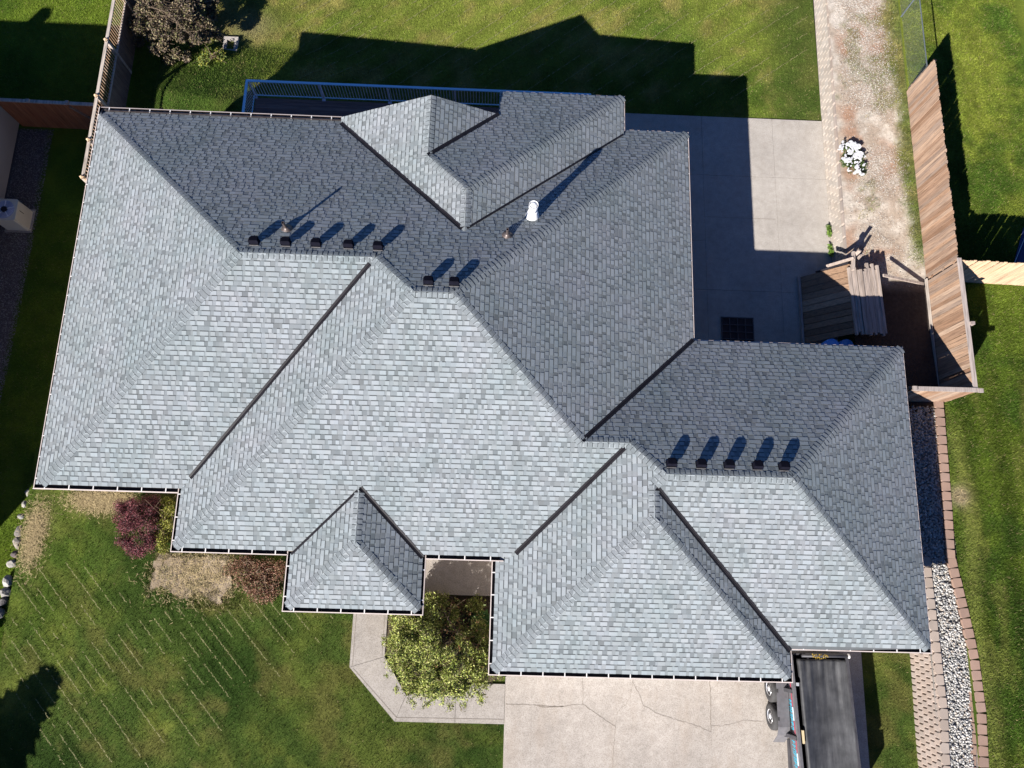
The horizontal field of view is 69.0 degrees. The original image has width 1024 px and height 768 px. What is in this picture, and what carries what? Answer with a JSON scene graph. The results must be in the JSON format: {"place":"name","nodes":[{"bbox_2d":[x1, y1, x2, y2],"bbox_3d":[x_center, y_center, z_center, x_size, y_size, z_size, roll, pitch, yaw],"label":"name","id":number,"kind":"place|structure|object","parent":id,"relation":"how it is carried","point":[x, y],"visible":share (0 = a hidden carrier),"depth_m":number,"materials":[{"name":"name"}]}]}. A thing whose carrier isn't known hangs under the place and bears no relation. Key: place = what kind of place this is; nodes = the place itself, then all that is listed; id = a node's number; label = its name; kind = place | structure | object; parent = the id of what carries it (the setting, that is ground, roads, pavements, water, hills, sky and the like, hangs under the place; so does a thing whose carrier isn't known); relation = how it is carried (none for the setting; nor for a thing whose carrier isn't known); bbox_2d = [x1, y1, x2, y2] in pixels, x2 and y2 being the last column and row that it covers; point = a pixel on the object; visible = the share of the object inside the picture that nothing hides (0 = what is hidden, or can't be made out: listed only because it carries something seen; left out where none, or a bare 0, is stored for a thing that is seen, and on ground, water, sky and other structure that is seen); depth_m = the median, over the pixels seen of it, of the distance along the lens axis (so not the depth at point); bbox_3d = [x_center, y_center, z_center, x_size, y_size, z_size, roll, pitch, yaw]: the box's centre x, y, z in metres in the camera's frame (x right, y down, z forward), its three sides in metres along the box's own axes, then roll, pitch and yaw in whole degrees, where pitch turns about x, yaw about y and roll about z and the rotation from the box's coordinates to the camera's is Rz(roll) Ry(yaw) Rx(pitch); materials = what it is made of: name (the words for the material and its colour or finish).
{"place":"outdoors","nodes":[
{"label":"outdoors","id":0,"kind":"place"},
{"bbox_2d":[0,447,35,650],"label":"neighbor front lawn","id":1,"kind":"structure","parent":0,"point":[6,532],"depth_m":25.16,"materials":[{"name":"grass"}]},
{"bbox_2d":[0,607,5,617],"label":"boulder","id":2,"kind":"object","parent":1,"relation":"on","point":[2,611],"visible":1,"depth_m":24.19,"materials":[{"name":"stone"}]},
{"bbox_2d":[0,597,8,605],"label":"boulder","id":3,"kind":"object","parent":1,"relation":"on","point":[3,601],"visible":1,"depth_m":24.23,"materials":[{"name":"stone"}]},
{"bbox_2d":[0,587,10,597],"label":"boulder","id":4,"kind":"object","parent":1,"relation":"on","point":[5,591],"visible":1,"depth_m":24.27,"materials":[{"name":"stone"}]},
{"bbox_2d":[2,575,12,586],"bbox_3d":[-16.523,6.459,24.421,0.296,0.304,0.403,-7,86,-14],"label":"boulder","id":5,"kind":"object","parent":1,"relation":"on","point":[7,581],"visible":0.99,"depth_m":24.35,"materials":[{"name":"stone"}]},
{"bbox_2d":[6,559,15,567],"bbox_3d":[-16.438,5.906,24.555,0.360,0.305,0.268,-6,78,0],"label":"boulder","id":6,"kind":"object","parent":1,"relation":"on","point":[11,563],"visible":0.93,"depth_m":24.44,"materials":[{"name":"stone"}]},
{"bbox_2d":[10,550,17,557],"bbox_3d":[-16.364,5.605,24.598,0.290,0.260,0.258,15,74,6],"label":"boulder","id":7,"kind":"object","parent":1,"relation":"on","point":[13,553],"visible":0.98,"depth_m":24.50,"materials":[{"name":"stone"}]},
{"bbox_2d":[12,537,20,548],"bbox_3d":[-16.327,5.260,24.695,0.398,0.357,0.396,39,79,7],"label":"boulder","id":8,"kind":"object","parent":1,"relation":"on","point":[17,540],"visible":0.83,"depth_m":24.56,"materials":[{"name":"stone"}]},
{"bbox_2d":[14,525,22,536],"bbox_3d":[-16.338,4.894,24.797,0.294,0.288,0.440,26,76,-5],"label":"boulder","id":9,"kind":"object","parent":1,"relation":"on","point":[16,534],"visible":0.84,"depth_m":24.66,"materials":[{"name":"stone"}]},
{"bbox_2d":[0,129,53,398],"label":"gravel","id":10,"kind":"structure","parent":0,"point":[18,243],"depth_m":27.38,"materials":[{"name":"grey gravel"}]},
{"bbox_2d":[0,199,35,232],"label":"air conditioner","id":11,"kind":"object","parent":10,"relation":"on","point":[17,216],"visible":1,"depth_m":26.86,"materials":[{"name":"paint"}]},
{"bbox_2d":[13,489,52,595],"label":"dry grass","id":12,"kind":"structure","parent":0,"point":[30,546],"depth_m":24.54,"materials":[{"name":"beige plant"}]},
{"bbox_2d":[0,212,78,651],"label":"grass","id":13,"kind":"structure","parent":0,"point":[55,293],"depth_m":26.37,"materials":[{"name":"green plant"}]},
{"bbox_2d":[0,0,122,109],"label":"grass","id":14,"kind":"structure","parent":0,"point":[48,36],"depth_m":29.21,"materials":[{"name":"green plant"}]},
{"bbox_2d":[0,0,166,448],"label":"neighbor lawn","id":15,"kind":"structure","parent":0,"point":[63,187],"depth_m":28.02,"materials":[{"name":"plant"}]},
{"bbox_2d":[0,106,18,198],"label":"neighbor house","id":16,"kind":"structure","parent":15,"relation":"on","point":[9,125],"depth_m":27.67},
{"bbox_2d":[0,98,102,129],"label":"red fence","id":17,"kind":"object","parent":15,"relation":"on","point":[66,114],"visible":0.83,"depth_m":27.45,"materials":[{"name":"brown wood"}]},
{"bbox_2d":[79,0,138,182],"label":"baluster fence","id":18,"kind":"object","parent":15,"relation":"on","point":[121,72],"visible":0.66,"depth_m":27.98,"materials":[{"name":"brown wood"}]},
{"bbox_2d":[43,490,142,522],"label":"dry grass","id":19,"kind":"structure","parent":0,"point":[99,498],"depth_m":24.71,"materials":[{"name":"beige plant"}]},
{"bbox_2d":[350,614,504,723],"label":"walkway","id":20,"kind":"structure","parent":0,"point":[367,657],"depth_m":23.26,"materials":[{"name":"concrete"}]},
{"bbox_2d":[424,559,491,595],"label":"porch floor","id":21,"kind":"structure","parent":0,"point":[461,577],"depth_m":23.94,"materials":[{"name":"concrete"}]},
{"bbox_2d":[0,448,918,767],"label":"front lawn","id":22,"kind":"structure","parent":0,"point":[388,752],"depth_m":23.41,"materials":[{"name":"plant"}]},
{"bbox_2d":[110,493,164,558],"bbox_3d":[-12.001,4.514,23.894,1.755,1.200,2.170,2,77,-1],"label":"red shrub","id":23,"kind":"object","parent":22,"relation":"on","point":[130,518],"visible":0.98,"depth_m":23.72,"materials":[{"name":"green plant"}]},
{"bbox_2d":[150,494,176,554],"bbox_3d":[-11.158,4.434,23.980,1.186,1.002,2.043,9,77,1],"label":"yellow shrub","id":24,"kind":"object","parent":22,"relation":"on","point":[166,523],"visible":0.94,"depth_m":23.85,"materials":[{"name":"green plant"}]},
{"bbox_2d":[4,564,333,767],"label":"grass clippings","id":25,"kind":"object","parent":22,"relation":"on","point":[133,656],"depth_m":23.52,"materials":[{"name":"green plant"}]},
{"bbox_2d":[129,552,253,622],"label":"dry grass","id":26,"kind":"structure","parent":22,"relation":"on","point":[196,576],"depth_m":24.01,"materials":[{"name":"beige plant"}]},
{"bbox_2d":[141,552,243,611],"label":"weedy grass","id":27,"kind":"structure","parent":22,"relation":"on","point":[231,606],"depth_m":23.95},
{"bbox_2d":[223,554,285,604],"bbox_3d":[-8.269,6.212,23.703,2.098,0.700,1.557,10,77,1],"label":"russet shrub","id":28,"kind":"object","parent":22,"relation":"on","point":[261,589],"visible":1,"depth_m":23.76,"materials":[{"name":"brown plant"}]},
{"bbox_2d":[386,594,502,681],"bbox_3d":[-2.101,8.030,23.642,3.700,0.039,2.600,2,77,-1],"label":"planting bed","id":29,"kind":"object","parent":22,"relation":"on","point":[444,635],"visible":0.16,"depth_m":23.72,"materials":[{"name":"soil"}]},
{"bbox_2d":[380,590,502,711],"bbox_3d":[-2.006,8.079,22.660,4.133,2.521,3.585,2,77,-1],"label":"ornamental tree","id":30,"kind":"object","parent":29,"relation":"on","point":[412,638],"visible":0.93,"depth_m":22.37,"materials":[{"name":"green plant"}]},
{"bbox_2d":[428,593,473,617],"bbox_3d":[-1.973,6.983,23.688,1.559,0.655,0.878,2,77,-1],"label":"shrub","id":31,"kind":"object","parent":29,"relation":"on","point":[460,606],"visible":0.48,"depth_m":23.70,"materials":[{"name":"green plant"}]},
{"bbox_2d":[469,609,489,632],"bbox_3d":[-0.975,7.529,23.672,0.792,0.140,0.838,2,77,-1],"label":"hosta","id":32,"kind":"object","parent":29,"relation":"on","point":[486,616],"visible":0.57,"depth_m":23.68,"materials":[{"name":"green plant"}]},
{"bbox_2d":[910,556,950,767],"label":"paver walkway","id":33,"kind":"structure","parent":22,"relation":"on","point":[932,750],"depth_m":23.05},
{"bbox_2d":[129,0,821,120],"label":"back lawn","id":34,"kind":"structure","parent":0,"point":[433,74],"depth_m":29.57,"materials":[{"name":"plant"}]},
{"bbox_2d":[127,0,223,65],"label":"brown tree","id":35,"kind":"object","parent":34,"relation":"on","point":[165,22],"visible":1,"depth_m":28.50,"materials":[{"name":"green plant"}]},
{"bbox_2d":[196,47,225,66],"bbox_3d":[-11.832,-12.867,29.208,1.282,0.709,0.940,-8,77,-4],"label":"shrub","id":36,"kind":"object","parent":34,"relation":"on","point":[213,56],"visible":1,"depth_m":29.28,"materials":[{"name":"green plant"}]},
{"bbox_2d":[222,36,238,50],"bbox_3d":[-11.364,-13.683,30.118,0.580,0.120,0.720,2,77,-1],"label":"valve box","id":37,"kind":"object","parent":34,"relation":"on","point":[226,39],"visible":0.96,"depth_m":30.09,"materials":[{"name":"concrete"}]},
{"bbox_2d":[242,79,590,116],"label":"deck","id":38,"kind":"structure","parent":34,"relation":"on","point":[323,107],"depth_m":27.57,"materials":[{"name":"blue paint"}]},
{"bbox_2d":[273,0,806,106],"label":"grass clippings","id":39,"kind":"object","parent":34,"relation":"on","point":[539,51],"depth_m":29.57,"materials":[{"name":"green plant"}]},
{"bbox_2d":[813,0,850,311],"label":"patio retaining wall","id":40,"kind":"structure","parent":34,"relation":"on","point":[830,140],"depth_m":27.89,"materials":[{"name":"beige concrete"}]},
{"bbox_2d":[160,3,911,670],"bbox_3d":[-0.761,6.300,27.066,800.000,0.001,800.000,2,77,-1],"label":"ground","id":41,"kind":"structure","parent":0,"point":[850,337],"depth_m":29.36,"materials":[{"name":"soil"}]},
{"bbox_2d":[32,91,931,682],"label":"house","id":42,"kind":"structure","parent":41,"relation":"on","point":[366,361],"depth_m":21.15,"materials":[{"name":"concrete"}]},
{"bbox_2d":[503,651,869,767],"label":"driveway","id":43,"kind":"structure","parent":0,"point":[574,734],"depth_m":23.23,"materials":[{"name":"concrete"}]},
{"bbox_2d":[764,651,860,767],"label":"dump trailer","id":44,"kind":"object","parent":43,"relation":"on","point":[810,717],"visible":0.9,"depth_m":22.53,"materials":[{"name":"paint"}]},
{"bbox_2d":[625,113,837,343],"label":"patio","id":45,"kind":"structure","parent":0,"point":[770,174],"depth_m":27.59,"materials":[{"name":"concrete"}]},
{"bbox_2d":[352,216,760,765],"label":"pavement cracks","id":46,"kind":"object","parent":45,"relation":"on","point":[582,678],"visible":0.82,"depth_m":23.28,"materials":[{"name":"grey concrete"}]},
{"bbox_2d":[721,317,754,341],"bbox_3d":[8.029,-1.847,26.513,1.160,0.047,1.100,2,77,-1],"label":"floor grate","id":47,"kind":"object","parent":45,"relation":"on","point":[737,328],"visible":0.73,"depth_m":26.54,"materials":[{"name":"metal"}]},
{"bbox_2d":[825,224,831,236],"bbox_3d":[11.666,-5.630,27.393,0.252,0.268,0.559,2,77,-1],"label":"weed","id":48,"kind":"object","parent":45,"relation":"on","point":[828,232],"visible":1,"depth_m":27.36,"materials":[{"name":"green plant"}]},
{"bbox_2d":[821,339,838,344],"bbox_3d":[10.981,-1.234,26.005,0.520,0.925,0.515,2,77,-1],"label":"barrel","id":49,"kind":"object","parent":45,"relation":"on","point":[832,341],"visible":0.31,"depth_m":25.59,"materials":[{"name":"blue plastic"}]},
{"bbox_2d":[827,244,833,256],"bbox_3d":[11.633,-4.893,27.227,0.250,0.282,0.594,2,77,-1],"label":"weed","id":50,"kind":"object","parent":45,"relation":"on","point":[830,251],"visible":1,"depth_m":27.20,"materials":[{"name":"green plant"}]},
{"bbox_2d":[797,249,886,342],"bbox_3d":[11.492,-2.951,25.917,2.304,1.902,2.940,2,77,-1],"label":"wood bin","id":51,"kind":"object","parent":45,"relation":"on","point":[861,290],"visible":0.99,"depth_m":25.68,"materials":[{"name":"brown wood"}]},
{"bbox_2d":[838,339,852,344],"bbox_3d":[11.480,-1.217,26.015,0.520,0.925,0.515,2,77,-1],"label":"barrel","id":52,"kind":"object","parent":45,"relation":"on","point":[846,342],"visible":0.36,"depth_m":25.60,"materials":[{"name":"blue plastic"}]},
{"bbox_2d":[834,0,919,286],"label":"gravel","id":53,"kind":"structure","parent":0,"point":[870,90],"depth_m":27.79,"materials":[{"name":"beige gravel"}]},
{"bbox_2d":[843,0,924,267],"bbox_3d":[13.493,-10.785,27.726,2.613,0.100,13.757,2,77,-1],"label":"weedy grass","id":54,"kind":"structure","parent":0,"point":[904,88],"depth_m":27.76,"materials":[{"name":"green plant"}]},
{"bbox_2d":[827,0,943,415],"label":"gravel strip","id":55,"kind":"object","parent":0,"point":[907,317],"visible":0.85,"depth_m":26.80,"materials":[{"name":"gravel"}]},
{"bbox_2d":[838,140,867,175],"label":"white flowers","id":56,"kind":"object","parent":55,"relation":"on","point":[851,147],"visible":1,"depth_m":26.99,"materials":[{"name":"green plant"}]},
{"bbox_2d":[883,274,923,284],"bbox_3d":[13.507,-3.604,25.731,1.716,0.617,0.090,3,77,-1],"label":"timber","id":57,"kind":"object","parent":55,"relation":"on","point":[903,279],"visible":1,"depth_m":25.70,"materials":[{"name":"brown wood"}]},
{"bbox_2d":[907,386,983,401],"bbox_3d":[13.570,0.346,24.151,2.225,1.900,0.205,2,77,-1],"label":"side gate fence","id":58,"kind":"object","parent":55,"relation":"on","point":[928,394],"visible":0.79,"depth_m":23.64,"materials":[{"name":"brown wood"}]},
{"bbox_2d":[908,405,978,767],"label":"side gravel","id":59,"kind":"structure","parent":0,"point":[955,621],"depth_m":23.49,"materials":[{"name":"gravel"}]},
{"bbox_2d":[933,401,988,767],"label":"red block edging","id":60,"kind":"object","parent":59,"relation":"on","point":[956,583],"visible":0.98,"depth_m":23.39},
{"bbox_2d":[898,0,1023,767],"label":"lawn","id":61,"kind":"structure","parent":0,"point":[1019,9],"depth_m":25.47,"materials":[{"name":"plant"}]},
{"bbox_2d":[900,0,927,87],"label":"chain link fence","id":62,"kind":"object","parent":61,"relation":"on","point":[912,1],"visible":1,"depth_m":27.48,"materials":[{"name":"metal"}]},
{"bbox_2d":[906,59,957,277],"bbox_3d":[14.709,-7.554,26.110,0.177,1.928,7.590,2,77,-1],"label":"wooden fence","id":63,"kind":"object","parent":61,"relation":"on","point":[938,229],"visible":1,"depth_m":26.00,"materials":[{"name":"brown wood"}]},
{"bbox_2d":[925,258,977,399],"bbox_3d":[14.560,-1.770,24.702,0.295,2.000,4.481,2,77,-1],"label":"capped fence","id":64,"kind":"object","parent":61,"relation":"on","point":[946,301],"visible":0.94,"depth_m":24.59,"materials":[{"name":"brown wood"}]},
{"bbox_2d":[948,257,1023,285],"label":"neighbor fence","id":65,"kind":"object","parent":61,"relation":"on","point":[1005,273],"visible":0.84,"depth_m":25.21,"materials":[{"name":"brown wood"}]},
{"bbox_2d":[1014,227,1023,262],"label":"covered pile","id":66,"kind":"object","parent":61,"relation":"on","point":[1019,257],"visible":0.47,"depth_m":26.29,"materials":[{"name":"blue plastic"}]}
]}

